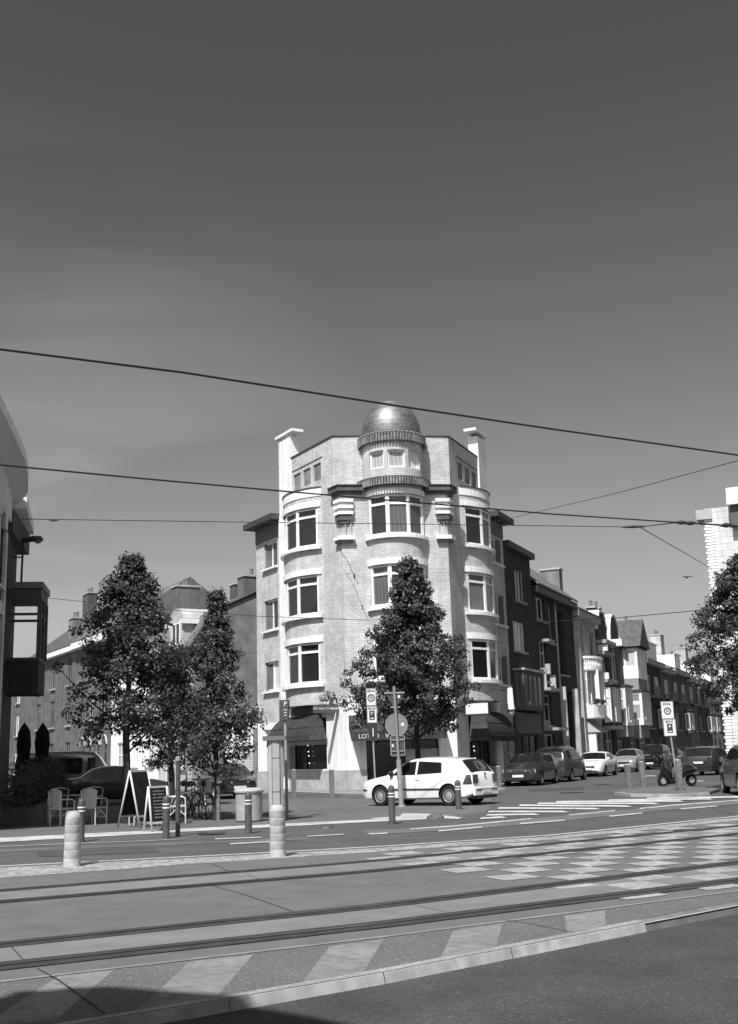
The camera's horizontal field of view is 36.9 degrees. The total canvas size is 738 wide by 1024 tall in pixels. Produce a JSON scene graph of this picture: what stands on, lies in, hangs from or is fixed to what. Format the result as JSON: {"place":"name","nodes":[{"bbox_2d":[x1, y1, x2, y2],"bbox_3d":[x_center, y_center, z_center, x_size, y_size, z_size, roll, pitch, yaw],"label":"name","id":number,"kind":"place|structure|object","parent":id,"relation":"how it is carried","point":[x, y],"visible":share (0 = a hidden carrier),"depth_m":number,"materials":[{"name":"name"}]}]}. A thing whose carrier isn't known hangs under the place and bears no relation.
{"place":"outdoors","nodes":[
{"label":"outdoors","id":0,"kind":"place"},
{"bbox_2d":[0,394,28,722],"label":"plastered corner building","id":1,"kind":"structure","parent":0,"point":[13,485],"depth_m":40.57,"materials":[{"name":"paint"}]},
{"bbox_2d":[0,798,491,841],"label":"plaza","id":2,"kind":"structure","parent":0,"point":[321,810],"depth_m":30.63,"materials":[{"name":"grey concrete"}]},
{"bbox_2d":[0,497,33,808],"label":"shaded side building","id":3,"kind":"structure","parent":2,"relation":"on","point":[20,525],"depth_m":43.65,"materials":[{"name":"brick"}]},
{"bbox_2d":[4,582,49,696],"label":"glazed oriel","id":4,"kind":"object","parent":3,"relation":"attached to","point":[24,676],"visible":0.84,"depth_m":43.15,"materials":[{"name":"metal"}]},
{"bbox_2d":[0,757,45,826],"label":"planter hedge","id":5,"kind":"object","parent":2,"relation":"on","point":[19,812],"visible":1,"depth_m":29.55,"materials":[{"name":"black plant"}]},
{"bbox_2d":[15,722,30,781],"bbox_3d":[-11.595,8.580,37.102,0.600,3.000,0.591,-2,-12,0],"label":"closed parasol","id":6,"kind":"object","parent":2,"relation":"on","point":[23,745],"visible":0.5,"depth_m":37.14,"materials":[{"name":"black fabric"}]},
{"bbox_2d":[19,755,58,819],"bbox_3d":[-9.944,8.275,33.368,0.823,1.880,2.940,0,-13,-8],"label":"planter hedge","id":7,"kind":"object","parent":2,"relation":"on","point":[49,783],"visible":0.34,"depth_m":33.17,"materials":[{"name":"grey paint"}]},
{"bbox_2d":[34,723,49,771],"bbox_3d":[-10.396,8.159,35.139,0.600,2.900,0.591,-2,-12,0],"label":"closed parasol","id":8,"kind":"object","parent":2,"relation":"on","point":[42,741],"visible":0.52,"depth_m":35.18,"materials":[{"name":"black fabric"}]},
{"bbox_2d":[43,749,69,814],"bbox_3d":[-10.382,8.813,36.219,0.811,2.090,2.922,0,-13,-8],"label":"planter hedge","id":9,"kind":"object","parent":2,"relation":"on","point":[60,781],"visible":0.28,"depth_m":36.28,"materials":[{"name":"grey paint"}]},
{"bbox_2d":[48,789,74,825],"bbox_3d":[-8.054,7.722,28.953,0.556,0.936,0.499,-10,-15,34],"label":"rattan armchair","id":10,"kind":"object","parent":2,"relation":"on","point":[55,797],"visible":0.88,"depth_m":28.85,"materials":[{"name":"grey wicker"}]},
{"bbox_2d":[81,788,107,824],"bbox_3d":[-7.220,7.717,29.049,0.556,0.936,0.499,-8,-14,24],"label":"rattan armchair","id":11,"kind":"object","parent":2,"relation":"on","point":[89,797],"visible":0.89,"depth_m":28.93,"materials":[{"name":"grey wicker"}]},
{"bbox_2d":[49,551,203,823],"bbox_3d":[-6.210,4.637,29.936,3.526,7.272,3.738,-10,-15,33],"label":"street tree","id":12,"kind":"object","parent":2,"relation":"on","point":[132,584],"visible":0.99,"depth_m":29.60,"materials":[{"name":"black plant"}]},
{"bbox_2d":[117,770,157,827],"bbox_3d":[-5.666,7.030,27.150,0.768,1.373,0.671,-9,-14,29],"label":"chalkboard sign","id":13,"kind":"object","parent":2,"relation":"on","point":[135,793],"visible":0.91,"depth_m":27.08,"materials":[{"name":"grey wood"}]},
{"bbox_2d":[142,785,170,831],"bbox_3d":[-4.833,6.765,25.244,0.370,1.012,0.550,-13,-17,41],"label":"chalkboard sign","id":14,"kind":"object","parent":2,"relation":"on","point":[153,813],"visible":0.7,"depth_m":25.14,"materials":[{"name":"grey wood"}]},
{"bbox_2d":[129,656,211,804],"bbox_3d":[-6.923,7.711,39.288,2.874,5.373,3.304,-12,-16,38],"label":"street tree","id":15,"kind":"object","parent":2,"relation":"on","point":[168,761],"visible":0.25,"depth_m":38.94,"materials":[{"name":"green plant"}]},
{"bbox_2d":[174,778,213,820],"bbox_3d":[-4.666,7.707,29.633,0.582,1.090,1.775,-2,-11,29],"label":"bicycle","id":16,"kind":"object","parent":2,"relation":"on","point":[191,784],"visible":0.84,"depth_m":29.54,"materials":[{"name":"black metal"}]},
{"bbox_2d":[159,586,267,820],"bbox_3d":[-4.230,5.070,29.697,2.806,6.208,2.963,2,-13,-18],"label":"street tree","id":17,"kind":"object","parent":2,"relation":"on","point":[209,663],"visible":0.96,"depth_m":29.51,"materials":[{"name":"black plant"}]},
{"bbox_2d":[0,817,426,841],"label":"plaza edge band","id":18,"kind":"object","parent":2,"relation":"on","point":[9,839],"visible":0.93,"depth_m":25.14,"materials":[{"name":"white stone"}]},
{"bbox_2d":[234,787,263,821],"bbox_3d":[-3.047,7.429,28.097,0.760,0.830,0.760,-2,-12,0],"label":"litter bin","id":19,"kind":"object","parent":2,"relation":"on","point":[256,793],"visible":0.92,"depth_m":27.84,"materials":[{"name":"concrete"}]},
{"bbox_2d":[263,736,288,820],"bbox_3d":[-2.341,6.763,28.127,0.673,2.100,0.545,-1,-12,-2],"label":"parking machine","id":20,"kind":"object","parent":2,"relation":"on","point":[275,772],"visible":0.86,"depth_m":27.98,"materials":[{"name":"grey metal"}]},
{"bbox_2d":[279,700,288,818],"bbox_3d":[-2.182,6.447,28.898,0.250,3.040,0.155,-6,-13,16],"label":"parking sign","id":21,"kind":"object","parent":2,"relation":"on","point":[284,710],"visible":1,"depth_m":29.03,"materials":[{"name":"metal"}]},
{"bbox_2d":[366,688,377,778],"bbox_3d":[0.124,7.828,37.167,0.347,3.778,0.098,-2,-12,0],"label":"zone sign","id":22,"kind":"object","parent":2,"relation":"on","point":[371,710],"visible":1,"depth_m":37.34,"materials":[{"name":"metal"}]},
{"bbox_2d":[384,686,407,806],"bbox_3d":[0.862,7.162,33.895,0.687,3.625,0.278,-2,-12,0],"label":"road sign pole","id":23,"kind":"object","parent":2,"relation":"on","point":[396,724],"visible":0.98,"depth_m":34.00,"materials":[{"name":"metal"}]},
{"bbox_2d":[29,519,643,527],"bbox_3d":[-1.224,0.370,29.993,16.900,1.206,0.772,-3,-13,7],"label":"overhead wire","id":24,"kind":"object","parent":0,"point":[631,526],"visible":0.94,"depth_m":30.22,"materials":[{"name":"black metal"}]},
{"bbox_2d":[639,520,737,527],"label":"overhead wire","id":25,"kind":"object","parent":24,"relation":"attached to","point":[726,525],"visible":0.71,"depth_m":22.41,"materials":[{"name":"black metal"}]},
{"bbox_2d":[0,464,737,526],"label":"overhead wire","id":26,"kind":"object","parent":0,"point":[343,496],"visible":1,"depth_m":17.70,"materials":[{"name":"black metal"}]},
{"bbox_2d":[0,766,737,919],"bbox_3d":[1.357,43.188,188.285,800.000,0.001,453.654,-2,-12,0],"label":"street ground","id":27,"kind":"structure","parent":0,"point":[355,835],"depth_m":23.44,"materials":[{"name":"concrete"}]},
{"bbox_2d":[8,697,28,783],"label":"end house","id":28,"kind":"structure","parent":27,"relation":"on","point":[19,711],"depth_m":103.09,"materials":[{"name":"brick"}]},
{"bbox_2d":[13,751,106,792],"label":"parked van","id":29,"kind":"object","parent":27,"relation":"on","point":[79,763],"visible":0.17,"depth_m":50.18,"materials":[{"name":"grey paint"}]},
{"bbox_2d":[28,587,119,752],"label":"long brick house","id":30,"kind":"structure","parent":27,"relation":"on","point":[47,708],"depth_m":92.58,"materials":[{"name":"brick"}]},
{"bbox_2d":[62,765,168,803],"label":"parked car","id":31,"kind":"object","parent":27,"relation":"on","point":[108,779],"visible":0.38,"depth_m":43.35,"materials":[{"name":"grey paint"}]},
{"bbox_2d":[106,629,168,778],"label":"white house","id":32,"kind":"structure","parent":27,"relation":"on","point":[136,757],"depth_m":75.02,"materials":[{"name":"paint"}]},
{"bbox_2d":[70,577,209,765],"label":"arcaded house","id":33,"kind":"structure","parent":27,"relation":"on","point":[102,748],"depth_m":83.82,"materials":[{"name":"brick"}]},
{"bbox_2d":[0,837,306,851],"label":"curb","id":34,"kind":"object","parent":27,"relation":"on","point":[116,845],"visible":1,"depth_m":21.05,"materials":[{"name":"grey concrete"}]},
{"bbox_2d":[162,795,169,838],"bbox_3d":[-4.186,6.289,22.856,0.162,0.860,0.162,-2,-12,0],"label":"metal bollard","id":35,"kind":"object","parent":27,"relation":"on","point":[166,819],"visible":1,"depth_m":22.80,"materials":[{"name":"grey metal"}]},
{"bbox_2d":[175,756,180,836],"bbox_3d":[-4.038,6.000,23.401,0.120,1.650,0.117,-2,-12,0],"label":"round post","id":36,"kind":"object","parent":27,"relation":"on","point":[177,814],"visible":1,"depth_m":23.36,"materials":[{"name":"grey metal"}]},
{"bbox_2d":[152,569,257,786],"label":"mansard house","id":37,"kind":"structure","parent":27,"relation":"on","point":[185,598],"depth_m":69.11,"materials":[{"name":"paint"}]},
{"bbox_2d":[196,762,256,797],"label":"parked car","id":38,"kind":"object","parent":27,"relation":"on","point":[244,777],"visible":0.59,"depth_m":46.10,"materials":[{"name":"black paint"}]},
{"bbox_2d":[220,706,257,779],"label":"garage","id":39,"kind":"structure","parent":27,"relation":"on","point":[251,764],"depth_m":58.94,"materials":[{"name":"white paint"}]},
{"bbox_2d":[37,787,584,856],"bbox_3d":[1.620,8.695,32.585,2.878,0.001,31.393,-8,-14,25],"label":"asphalt patch","id":40,"kind":"object","parent":27,"relation":"on","point":[100,851],"visible":1,"depth_m":19.82,"materials":[{"name":"grey asphalt"}]},
{"bbox_2d":[0,821,737,979],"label":"tramway","id":41,"kind":"object","parent":27,"relation":"on","point":[28,919],"visible":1,"depth_m":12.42,"materials":[{"name":"concrete"}]},
{"bbox_2d":[0,825,737,969],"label":"rail joint","id":42,"kind":"object","parent":41,"relation":"on","point":[163,949],"visible":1,"depth_m":11.19,"materials":[{"name":"metal"}]},
{"bbox_2d":[0,825,737,964],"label":"rails","id":43,"kind":"object","parent":41,"relation":"on","point":[350,907],"visible":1,"depth_m":11.53,"materials":[{"name":"grey metal"}]},
{"bbox_2d":[0,890,737,981],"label":"edge line","id":44,"kind":"object","parent":41,"relation":"on","point":[349,940],"visible":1,"depth_m":9.22,"materials":[{"name":"grey concrete"}]},
{"bbox_2d":[363,824,737,898],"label":"checker marking","id":45,"kind":"object","parent":41,"relation":"on","point":[640,883],"visible":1,"depth_m":15.36,"materials":[{"name":"paint"}]},
{"bbox_2d":[0,891,737,1023],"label":"track edge strip","id":46,"kind":"object","parent":27,"relation":"on","point":[117,990],"visible":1,"depth_m":8.35,"materials":[{"name":"concrete"}]},
{"bbox_2d":[0,910,605,1023],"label":"hatching","id":47,"kind":"object","parent":46,"relation":"on","point":[54,999],"visible":1,"depth_m":7.98,"materials":[{"name":"paint"}]},
{"bbox_2d":[1,816,736,865],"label":"track kerb","id":48,"kind":"structure","parent":27,"relation":"on","point":[381,846],"depth_m":18.71,"materials":[{"name":"concrete"}]},
{"bbox_2d":[0,817,737,877],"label":"cobbled margin","id":49,"kind":"object","parent":27,"relation":"on","point":[5,872],"visible":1,"depth_m":17.45,"materials":[{"name":"grey stone"}]},
{"bbox_2d":[63,811,80,866],"bbox_3d":[-4.547,5.016,16.987,0.260,0.830,0.260,-2,-12,0],"label":"concrete bollard","id":50,"kind":"object","parent":49,"relation":"on","point":[72,846],"visible":1,"depth_m":16.89,"materials":[{"name":"grey concrete"}]},
{"bbox_2d":[270,805,285,856],"bbox_3d":[-1.450,5.063,17.568,0.260,0.800,0.260,-2,-12,0],"label":"concrete bollard","id":51,"kind":"object","parent":49,"relation":"on","point":[277,834],"visible":0.99,"depth_m":17.47,"materials":[{"name":"grey concrete"}]},
{"bbox_2d":[243,401,516,789],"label":"corner apartment building","id":52,"kind":"structure","parent":27,"relation":"on","point":[304,572],"depth_m":53.34,"materials":[{"name":"brick"}]},
{"bbox_2d":[286,510,296,550],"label":"window","id":53,"kind":"structure","parent":52,"relation":"in","point":[291,528],"depth_m":55.37,"materials":[{"name":"white glass"}]},
{"bbox_2d":[286,577,298,616],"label":"window","id":54,"kind":"structure","parent":52,"relation":"in","point":[292,584],"depth_m":54.65,"materials":[{"name":"white paint"}]},
{"bbox_2d":[287,644,299,685],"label":"window","id":55,"kind":"structure","parent":52,"relation":"in","point":[293,651],"depth_m":53.95,"materials":[{"name":"white paint"}]},
{"bbox_2d":[297,507,317,547],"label":"window","id":56,"kind":"structure","parent":52,"relation":"in","point":[307,533],"depth_m":54.50,"materials":[{"name":"grey glass"}]},
{"bbox_2d":[298,574,318,615],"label":"window","id":57,"kind":"structure","parent":52,"relation":"in","point":[308,586],"depth_m":53.78,"materials":[{"name":"white paint"}]},
{"bbox_2d":[299,642,320,683],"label":"window","id":58,"kind":"structure","parent":52,"relation":"in","point":[309,653],"depth_m":53.06,"materials":[{"name":"white paint"}]},
{"bbox_2d":[295,717,326,768],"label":"shop window","id":59,"kind":"structure","parent":52,"relation":"in","point":[317,758],"depth_m":53.64,"materials":[{"name":"black glass"}]},
{"bbox_2d":[369,494,387,535],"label":"window","id":60,"kind":"structure","parent":52,"relation":"in","point":[378,510],"depth_m":52.18,"materials":[{"name":"white glass"}]},
{"bbox_2d":[371,564,390,606],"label":"window","id":61,"kind":"structure","parent":52,"relation":"in","point":[380,577],"depth_m":51.48,"materials":[{"name":"white paint"}]},
{"bbox_2d":[387,494,409,533],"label":"window","id":62,"kind":"structure","parent":52,"relation":"in","point":[398,512],"depth_m":51.96,"materials":[{"name":"white glass"}]},
{"bbox_2d":[366,739,437,780],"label":"shop window","id":63,"kind":"structure","parent":52,"relation":"in","point":[384,762],"depth_m":50.58,"materials":[{"name":"black glass"}]},
{"bbox_2d":[408,494,423,535],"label":"window","id":64,"kind":"structure","parent":52,"relation":"in","point":[415,509],"depth_m":52.41,"materials":[{"name":"white paint"}]},
{"bbox_2d":[464,507,482,544],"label":"window","id":65,"kind":"structure","parent":52,"relation":"in","point":[473,533],"depth_m":55.29,"materials":[{"name":"glass"}]},
{"bbox_2d":[467,572,486,611],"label":"window","id":66,"kind":"structure","parent":52,"relation":"in","point":[476,581],"depth_m":54.57,"materials":[{"name":"white paint"}]},
{"bbox_2d":[465,701,490,715],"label":"lightbox sign","id":67,"kind":"object","parent":52,"relation":"attached to","point":[478,708],"visible":0.8,"depth_m":51.41,"materials":[{"name":"grey plastic"}]},
{"bbox_2d":[468,716,489,764],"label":"shop window","id":68,"kind":"structure","parent":52,"relation":"in","point":[481,748],"depth_m":54.49,"materials":[{"name":"black glass"}]},
{"bbox_2d":[470,639,490,679],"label":"window","id":69,"kind":"structure","parent":52,"relation":"in","point":[480,659],"depth_m":53.87,"materials":[{"name":"white paint"}]},
{"bbox_2d":[319,555,480,758],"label":"street tree","id":70,"kind":"object","parent":27,"relation":"on","point":[410,673],"visible":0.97,"depth_m":40.81,"materials":[{"name":"black plant"}]},
{"bbox_2d":[363,757,498,805],"bbox_3d":[1.841,8.382,34.528,4.212,1.450,1.943,-10,-15,34],"label":"moving car","id":71,"kind":"object","parent":27,"relation":"on","point":[430,778],"visible":0.91,"depth_m":33.59,"materials":[{"name":"white paint"}]},
{"bbox_2d":[215,800,737,843],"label":"lane dashes","id":72,"kind":"object","parent":27,"relation":"on","point":[499,821],"visible":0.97,"depth_m":24.11,"materials":[{"name":"paint"}]},
{"bbox_2d":[502,540,545,754],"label":"brick house","id":73,"kind":"structure","parent":27,"relation":"on","point":[526,679],"depth_m":61.83,"materials":[{"name":"grey brick"}]},
{"bbox_2d":[513,621,528,654],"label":"window","id":74,"kind":"structure","parent":73,"relation":"in","point":[517,627],"depth_m":62.08,"materials":[{"name":"grey glass"}]},
{"bbox_2d":[517,734,536,753],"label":"shop window","id":75,"kind":"structure","parent":73,"relation":"in","point":[525,743],"depth_m":61.22,"materials":[{"name":"black glass"}]},
{"bbox_2d":[502,752,558,785],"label":"parked car","id":76,"kind":"object","parent":27,"relation":"on","point":[539,768],"visible":1,"depth_m":50.97,"materials":[{"name":"grey paint"}]},
{"bbox_2d":[363,801,737,834],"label":"cycle lane","id":77,"kind":"structure","parent":27,"relation":"on","point":[565,818],"depth_m":25.12,"materials":[{"name":"grey asphalt"}]},
{"bbox_2d":[530,567,582,755],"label":"gabled house","id":78,"kind":"structure","parent":27,"relation":"on","point":[556,663],"depth_m":68.54,"materials":[{"name":"brick"}]},
{"bbox_2d":[537,746,585,781],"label":"parked van","id":79,"kind":"object","parent":27,"relation":"on","point":[571,763],"visible":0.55,"depth_m":55.32,"materials":[{"name":"grey paint"}]},
{"bbox_2d":[572,607,606,752],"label":"plastered house","id":80,"kind":"structure","parent":27,"relation":"on","point":[589,669],"depth_m":74.00,"materials":[{"name":"paint"}]},
{"bbox_2d":[581,751,616,775],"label":"parked car","id":81,"kind":"object","parent":27,"relation":"on","point":[604,763],"visible":0.78,"depth_m":64.45,"materials":[{"name":"white paint"}]},
{"bbox_2d":[585,601,623,755],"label":"stepped gable house","id":82,"kind":"structure","parent":27,"relation":"on","point":[612,722],"depth_m":80.12,"materials":[{"name":"paint"}]},
{"bbox_2d":[480,796,737,818],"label":"zebra crossing","id":83,"kind":"object","parent":27,"relation":"on","point":[668,799],"visible":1,"depth_m":31.34,"materials":[{"name":"paint"}]},
{"bbox_2d":[594,602,634,752],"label":"barrel gable house","id":84,"kind":"structure","parent":27,"relation":"on","point":[613,635],"depth_m":83.95,"materials":[{"name":"white paint"}]},
{"bbox_2d":[613,748,645,771],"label":"parked car","id":85,"kind":"object","parent":27,"relation":"on","point":[632,757],"visible":0.71,"depth_m":73.70,"materials":[{"name":"silver metal"}]},
{"bbox_2d":[617,616,652,749],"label":"oriel house","id":86,"kind":"structure","parent":27,"relation":"on","point":[632,634],"depth_m":87.67,"materials":[{"name":"white brick"}]},
{"bbox_2d":[645,641,665,744],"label":"terraced house","id":87,"kind":"structure","parent":27,"relation":"on","point":[654,667],"depth_m":98.56,"materials":[{"name":"brick"}]},
{"bbox_2d":[641,744,671,768],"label":"parked car","id":88,"kind":"object","parent":27,"relation":"on","point":[653,755],"visible":0.59,"depth_m":80.06,"materials":[{"name":"black paint"}]},
{"bbox_2d":[618,786,720,793],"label":"traffic island","id":89,"kind":"structure","parent":27,"relation":"on","point":[658,790],"depth_m":37.47,"materials":[{"name":"grey concrete"}]},
{"bbox_2d":[660,701,676,774],"bbox_3d":[10.178,7.924,37.320,0.443,3.043,0.101,-2,-12,0],"label":"zone sign","id":90,"kind":"object","parent":89,"relation":"on","point":[667,714],"visible":0.99,"depth_m":37.48,"materials":[{"name":"metal"}]},
{"bbox_2d":[660,667,678,747],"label":"terraced house","id":91,"kind":"structure","parent":27,"relation":"on","point":[665,677],"depth_m":105.06,"materials":[{"name":"brick"}]},
{"bbox_2d":[649,630,695,746],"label":"terraced house","id":92,"kind":"structure","parent":27,"relation":"on","point":[684,716],"depth_m":112.40,"materials":[{"name":"grey brick"}]},
{"bbox_2d":[657,750,696,785],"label":"motor scooter","id":93,"kind":"object","parent":27,"relation":"on","point":[666,778],"visible":0.92,"depth_m":43.10,"materials":[{"name":"black metal"}]},
{"bbox_2d":[670,651,701,746],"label":"terraced house","id":94,"kind":"structure","parent":27,"relation":"on","point":[692,705],"depth_m":119.48,"materials":[{"name":"brick"}]},
{"bbox_2d":[675,644,716,745],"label":"terraced house","id":95,"kind":"structure","parent":27,"relation":"on","point":[706,723],"depth_m":127.24,"materials":[{"name":"brick"}]},
{"bbox_2d":[683,746,726,774],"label":"parked car","id":96,"kind":"object","parent":27,"relation":"on","point":[703,759],"visible":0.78,"depth_m":59.13,"materials":[{"name":"grey paint"}]},
{"bbox_2d":[683,553,737,715],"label":"street tree","id":97,"kind":"object","parent":27,"relation":"on","point":[727,623],"visible":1,"depth_m":39.71,"materials":[{"name":"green plant"}]},
{"bbox_2d":[696,487,737,752],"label":"white corner building","id":98,"kind":"structure","parent":27,"relation":"on","point":[721,543],"depth_m":50.41,"materials":[{"name":"brick"}]},
{"bbox_2d":[719,744,737,792],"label":"parked car","id":99,"kind":"object","parent":27,"relation":"on","point":[729,773],"visible":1,"depth_m":34.78,"materials":[{"name":"grey paint"}]},
{"bbox_2d":[0,348,737,455],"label":"overhead wire","id":100,"kind":"object","parent":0,"point":[160,369],"visible":1,"depth_m":12.83,"materials":[{"name":"black metal"}]},
{"bbox_2d":[175,765,673,795],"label":"pavement","id":101,"kind":"structure","parent":0,"point":[342,791],"depth_m":50.79,"materials":[{"name":"grey concrete"}]},
{"bbox_2d":[163,914,737,1023],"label":"foreground road","id":102,"kind":"structure","parent":0,"point":[684,974],"depth_m":7.39,"materials":[{"name":"grey asphalt"}]},
{"bbox_2d":[76,922,645,1023],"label":"kerb","id":103,"kind":"structure","parent":102,"relation":"on","point":[184,1012],"depth_m":7.70,"materials":[{"name":"concrete"}]},
{"bbox_2d":[55,919,641,1023],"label":"kerb top stone","id":104,"kind":"object","parent":103,"relation":"on","point":[352,974],"visible":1,"depth_m":7.77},
{"bbox_2d":[640,901,737,931],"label":"lowered kerb","id":105,"kind":"structure","parent":102,"relation":"on","point":[676,921],"depth_m":10.17,"materials":[{"name":"concrete"}]},
{"bbox_2d":[701,674,726,751],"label":"terraced house","id":106,"kind":"structure","parent":0,"point":[719,740],"depth_m":135.88,"materials":[{"name":"paint"}]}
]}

